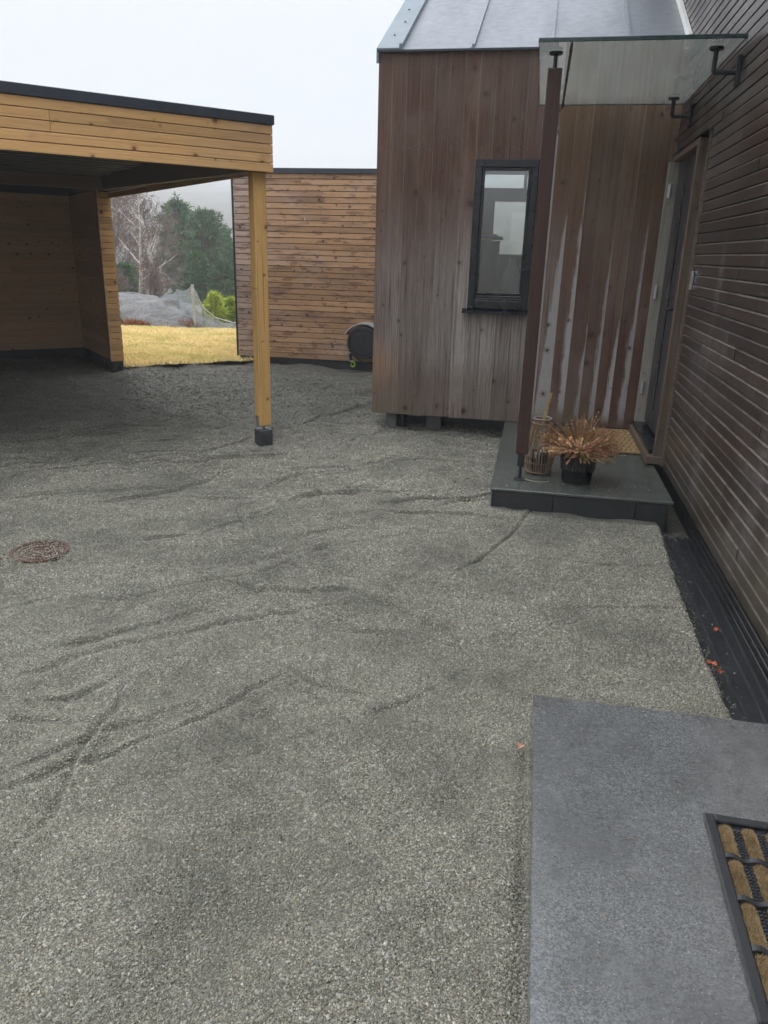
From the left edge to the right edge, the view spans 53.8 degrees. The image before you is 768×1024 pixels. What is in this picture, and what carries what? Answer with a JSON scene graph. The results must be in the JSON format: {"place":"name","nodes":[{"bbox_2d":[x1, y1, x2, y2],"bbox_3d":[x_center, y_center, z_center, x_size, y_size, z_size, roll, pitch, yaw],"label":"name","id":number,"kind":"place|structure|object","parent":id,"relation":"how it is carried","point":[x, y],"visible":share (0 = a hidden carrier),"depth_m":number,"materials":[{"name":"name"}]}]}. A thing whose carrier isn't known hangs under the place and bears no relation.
{"place":"outdoors","nodes":[
{"label":"outdoors","id":0,"kind":"place"},
{"bbox_2d":[120,324,253,367],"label":"lawn","id":1,"kind":"structure","parent":0,"point":[182,348],"depth_m":13.28,"materials":[{"name":"yellow plant"}]},
{"bbox_2d":[121,317,153,325],"bbox_3d":[-5.323,-3.968,16.041,1.209,0.340,0.492,5,19,10],"label":"bracken clump","id":2,"kind":"object","parent":1,"relation":"on","point":[132,321],"visible":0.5,"depth_m":15.96,"materials":[{"name":"brown plant"}]},
{"bbox_2d":[118,291,233,328],"bbox_3d":[-5.425,-4.632,17.512,4.700,0.800,3.000,9,20,19],"label":"rock outcrop","id":3,"kind":"object","parent":1,"relation":"on","point":[156,310],"visible":0.42,"depth_m":16.42,"materials":[{"name":"stone"}]},
{"bbox_2d":[177,317,198,327],"bbox_3d":[-4.210,-3.952,16.031,0.752,0.341,0.466,5,19,10],"label":"bracken clump","id":4,"kind":"object","parent":1,"relation":"on","point":[190,322],"visible":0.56,"depth_m":15.94,"materials":[{"name":"plant"}]},
{"bbox_2d":[201,290,230,322],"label":"young pine","id":5,"kind":"object","parent":1,"relation":"on","point":[213,303],"visible":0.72,"depth_m":16.59,"materials":[{"name":"green plant"}]},
{"bbox_2d":[223,295,237,321],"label":"young pine","id":6,"kind":"object","parent":1,"relation":"on","point":[229,302],"visible":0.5,"depth_m":17.17,"materials":[{"name":"green plant"}]},
{"bbox_2d":[0,0,527,180],"label":"sky","id":7,"kind":"structure","parent":0,"point":[310,65],"materials":[{"name":"white"}]},
{"bbox_2d":[110,179,527,301],"bbox_3d":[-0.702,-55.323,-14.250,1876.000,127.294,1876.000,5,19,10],"label":"hillside terrain","id":8,"kind":"structure","parent":0,"point":[509,221],"depth_m":292.46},
{"bbox_2d":[110,187,148,284],"bbox_3d":[-11.653,-11.451,31.715,4.298,6.220,3.026,1,19,-1],"label":"bare birch","id":9,"kind":"object","parent":8,"relation":"on","point":[119,219],"visible":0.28,"depth_m":31.41,"materials":[{"name":"grey plant"}]},
{"bbox_2d":[116,260,146,293],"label":"pine tree","id":10,"kind":"object","parent":8,"relation":"on","point":[127,267],"visible":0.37,"depth_m":31.05,"materials":[{"name":"green plant"}]},
{"bbox_2d":[111,188,184,294],"bbox_3d":[-11.137,-12.079,34.372,4.933,6.254,5.423,-16,25,-41],"label":"bare birch","id":11,"kind":"object","parent":8,"relation":"on","point":[144,224],"visible":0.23,"depth_m":34.19,"materials":[{"name":"grey plant"}]},
{"bbox_2d":[125,254,171,296],"bbox_3d":[-8.434,-8.185,27.614,1.661,2.525,1.828,5,19,10],"label":"bare birch","id":12,"kind":"object","parent":8,"relation":"on","point":[153,277],"visible":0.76,"depth_m":27.27,"materials":[{"name":"grey plant"}]},
{"bbox_2d":[112,192,188,292],"bbox_3d":[-9.275,-10.687,28.960,3.229,5.415,3.669,-12,23,-34],"label":"birch tree","id":13,"kind":"object","parent":8,"relation":"on","point":[140,241],"visible":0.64,"depth_m":28.62,"materials":[{"name":"grey plant"}]},
{"bbox_2d":[115,194,207,297],"bbox_3d":[-9.618,-11.034,32.483,5.152,5.296,4.277,5,19,10],"label":"bare birch","id":14,"kind":"object","parent":8,"relation":"on","point":[162,224],"visible":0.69,"depth_m":32.20,"materials":[{"name":"grey plant"}]},
{"bbox_2d":[145,191,210,297],"bbox_3d":[-10.236,-12.924,38.373,3.330,6.152,3.454,5,19,10],"label":"pine tree","id":15,"kind":"object","parent":8,"relation":"on","point":[179,206],"visible":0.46,"depth_m":37.49,"materials":[{"name":"green plant"}]},
{"bbox_2d":[174,249,211,306],"bbox_3d":[-7.972,-9.778,32.294,1.788,2.759,1.756,5,19,10],"label":"pine tree","id":16,"kind":"object","parent":8,"relation":"on","point":[197,263],"visible":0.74,"depth_m":31.86,"materials":[{"name":"green plant"}]},
{"bbox_2d":[160,285,235,328],"bbox_3d":[-5.067,-5.029,19.847,1.267,2.154,8.253,-7,21,-22],"label":"fence","id":17,"kind":"object","parent":8,"relation":"on","point":[196,312],"visible":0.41,"depth_m":16.25,"materials":[{"name":"metal"}]},
{"bbox_2d":[173,205,232,295],"bbox_3d":[-8.811,-12.163,36.973,2.996,5.285,2.999,5,19,10],"label":"pine tree","id":18,"kind":"object","parent":8,"relation":"on","point":[204,231],"visible":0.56,"depth_m":36.40,"materials":[{"name":"green plant"}]},
{"bbox_2d":[201,223,232,264],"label":"pine tree","id":19,"kind":"object","parent":8,"relation":"on","point":[223,229],"visible":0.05,"depth_m":38.53,"materials":[{"name":"green plant"}]},
{"bbox_2d":[203,258,236,301],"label":"pine tree","id":20,"kind":"object","parent":8,"relation":"on","point":[220,279],"visible":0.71,"depth_m":31.66,"materials":[{"name":"green plant"}]},
{"bbox_2d":[212,243,236,268],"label":"pine tree","id":21,"kind":"object","parent":8,"relation":"on","point":[227,252],"visible":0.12,"depth_m":35.43,"materials":[{"name":"green plant"}]},
{"bbox_2d":[629,0,767,686],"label":"house","id":22,"kind":"structure","parent":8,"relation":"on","point":[698,428],"depth_m":4.34,"materials":[{"name":"brown wood"}]},
{"bbox_2d":[640,152,695,434],"bbox_3d":[2.252,-1.667,5.987,0.138,2.110,1.054,5,19,10],"label":"door","id":23,"kind":"structure","parent":22,"relation":"in","point":[686,168],"depth_m":6.11,"materials":[{"name":"grey paint"}]},
{"bbox_2d":[0,357,731,1023],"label":"gravel yard","id":24,"kind":"structure","parent":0,"point":[674,529],"depth_m":2.99,"materials":[{"name":"grey gravel"}]},
{"bbox_2d":[9,540,69,562],"bbox_3d":[-1.961,0.248,4.322,0.320,0.063,0.320,-2,20,-6],"label":"manhole cover","id":25,"kind":"object","parent":24,"relation":"on","point":[43,549],"visible":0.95,"depth_m":4.32,"materials":[{"name":"orange metal"}]},
{"bbox_2d":[3,523,135,567],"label":"pale pebbles","id":26,"kind":"object","parent":24,"relation":"on","point":[55,550],"visible":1,"depth_m":4.31,"materials":[{"name":"grey gravel"}]},
{"bbox_2d":[0,80,273,445],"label":"carport","id":27,"kind":"object","parent":24,"relation":"on","point":[70,160],"visible":0.98,"depth_m":7.96,"materials":[{"name":"brown wood"}]},
{"bbox_2d":[231,168,376,370],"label":"shed","id":28,"kind":"structure","parent":24,"relation":"on","point":[321,225],"depth_m":10.94,"materials":[{"name":"wood"}]},
{"bbox_2d":[344,322,373,366],"bbox_3d":[-0.286,-2.430,11.043,0.545,0.649,0.243,5,19,10],"label":"hose reel","id":29,"kind":"object","parent":28,"relation":"attached to","point":[360,342],"visible":0.88,"depth_m":10.94,"materials":[{"name":"black plastic"}]},
{"bbox_2d":[517,743,524,748],"bbox_3d":[0.482,0.822,2.663,0.028,0.016,0.032,1,19,-1],"label":"fallen leaf","id":30,"kind":"object","parent":24,"relation":"on","point":[520,745],"visible":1,"depth_m":2.66,"materials":[{"name":"pink plant"}]},
{"bbox_2d":[372,0,692,429],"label":"annex","id":31,"kind":"object","parent":24,"relation":"on","point":[460,113],"visible":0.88,"depth_m":6.70,"materials":[{"name":"brown wood"}]},
{"bbox_2d":[461,159,539,314],"bbox_3d":[1.027,-2.418,6.707,0.597,1.284,0.135,5,19,10],"label":"window","id":32,"kind":"structure","parent":31,"relation":"in","point":[517,305],"depth_m":6.70,"materials":[{"name":"black paint"}]},
{"bbox_2d":[490,421,673,534],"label":"entrance slab","id":33,"kind":"structure","parent":24,"relation":"on","point":[643,495],"depth_m":5.18,"materials":[{"name":"concrete"}]},
{"bbox_2d":[524,393,554,474],"bbox_3d":[1.138,-0.572,5.466,0.219,0.583,0.219,5,19,10],"label":"lantern","id":34,"kind":"object","parent":33,"relation":"on","point":[538,462],"visible":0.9,"depth_m":5.46,"materials":[{"name":"brown"}]},
{"bbox_2d":[535,412,625,484],"bbox_3d":[1.361,-0.459,5.279,0.627,0.506,0.655,5,19,10],"label":"potted heather","id":35,"kind":"object","parent":33,"relation":"on","point":[581,452],"visible":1,"depth_m":5.21,"materials":[{"name":"brown plant"}]},
{"bbox_2d":[593,428,640,454],"bbox_3d":[2.036,-0.615,6.536,0.386,0.020,0.860,5,19,9],"label":"doormat","id":36,"kind":"object","parent":33,"relation":"on","point":[628,446],"visible":0.35,"depth_m":6.50,"materials":[{"name":"brown fabric"}]},
{"bbox_2d":[514,33,748,480],"bbox_3d":[1.595,-1.691,5.560,1.142,2.667,2.026,5,19,10],"label":"glass canopy","id":37,"kind":"object","parent":33,"relation":"on","point":[672,70],"visible":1,"depth_m":4.82,"materials":[{"name":"clear glass"}]},
{"bbox_2d":[526,695,767,1023],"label":"front step","id":38,"kind":"object","parent":24,"relation":"on","point":[675,959],"visible":0.95,"depth_m":2.13,"materials":[{"name":"stone"}]},
{"bbox_2d":[561,729,722,991],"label":"dry bits","id":39,"kind":"object","parent":38,"relation":"on","point":[631,878],"visible":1,"depth_m":1.94,"materials":[{"name":"plant"}]},
{"bbox_2d":[534,698,763,1016],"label":"stray stones","id":40,"kind":"object","parent":38,"relation":"on","point":[596,831],"visible":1,"depth_m":2.35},
{"bbox_2d":[703,813,767,1023],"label":"doormat","id":41,"kind":"object","parent":38,"relation":"on","point":[739,846],"visible":1,"depth_m":2.04,"materials":[{"name":"black rubber"}]},
{"bbox_2d":[664,536,767,723],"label":"drainage strip","id":42,"kind":"object","parent":24,"relation":"on","point":[749,683],"visible":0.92,"depth_m":3.63,"materials":[{"name":"black rubber"}]},
{"bbox_2d":[663,534,744,717],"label":"spilled stones","id":43,"kind":"object","parent":42,"relation":"on","point":[698,632],"visible":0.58,"depth_m":3.53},
{"bbox_2d":[705,660,716,666],"bbox_3d":[1.403,0.650,3.245,0.041,0.026,0.043,6,20,14],"label":"fallen leaf","id":44,"kind":"object","parent":42,"relation":"on","point":[714,663],"visible":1,"depth_m":3.24,"materials":[{"name":"orange plant"}]},
{"bbox_2d":[475,234,502,295],"bbox_3d":[1.089,-2.696,8.275,0.370,0.637,0.340,5,19,10],"label":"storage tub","id":45,"kind":"object","parent":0,"point":[489,258],"visible":0.46,"depth_m":8.14,"materials":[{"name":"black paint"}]},
{"bbox_2d":[500,258,520,292],"bbox_3d":[1.458,-2.682,8.627,0.239,0.400,0.259,-13,24,-37],"label":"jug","id":46,"kind":"object","parent":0,"point":[511,270],"visible":0.62,"depth_m":8.56,"materials":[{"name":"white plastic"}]},
{"bbox_2d":[507,276,519,296],"bbox_3d":[1.408,-2.428,8.161,0.152,0.220,0.150,-11,22,-32],"label":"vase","id":47,"kind":"object","parent":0,"point":[514,285],"visible":0.58,"depth_m":8.11,"materials":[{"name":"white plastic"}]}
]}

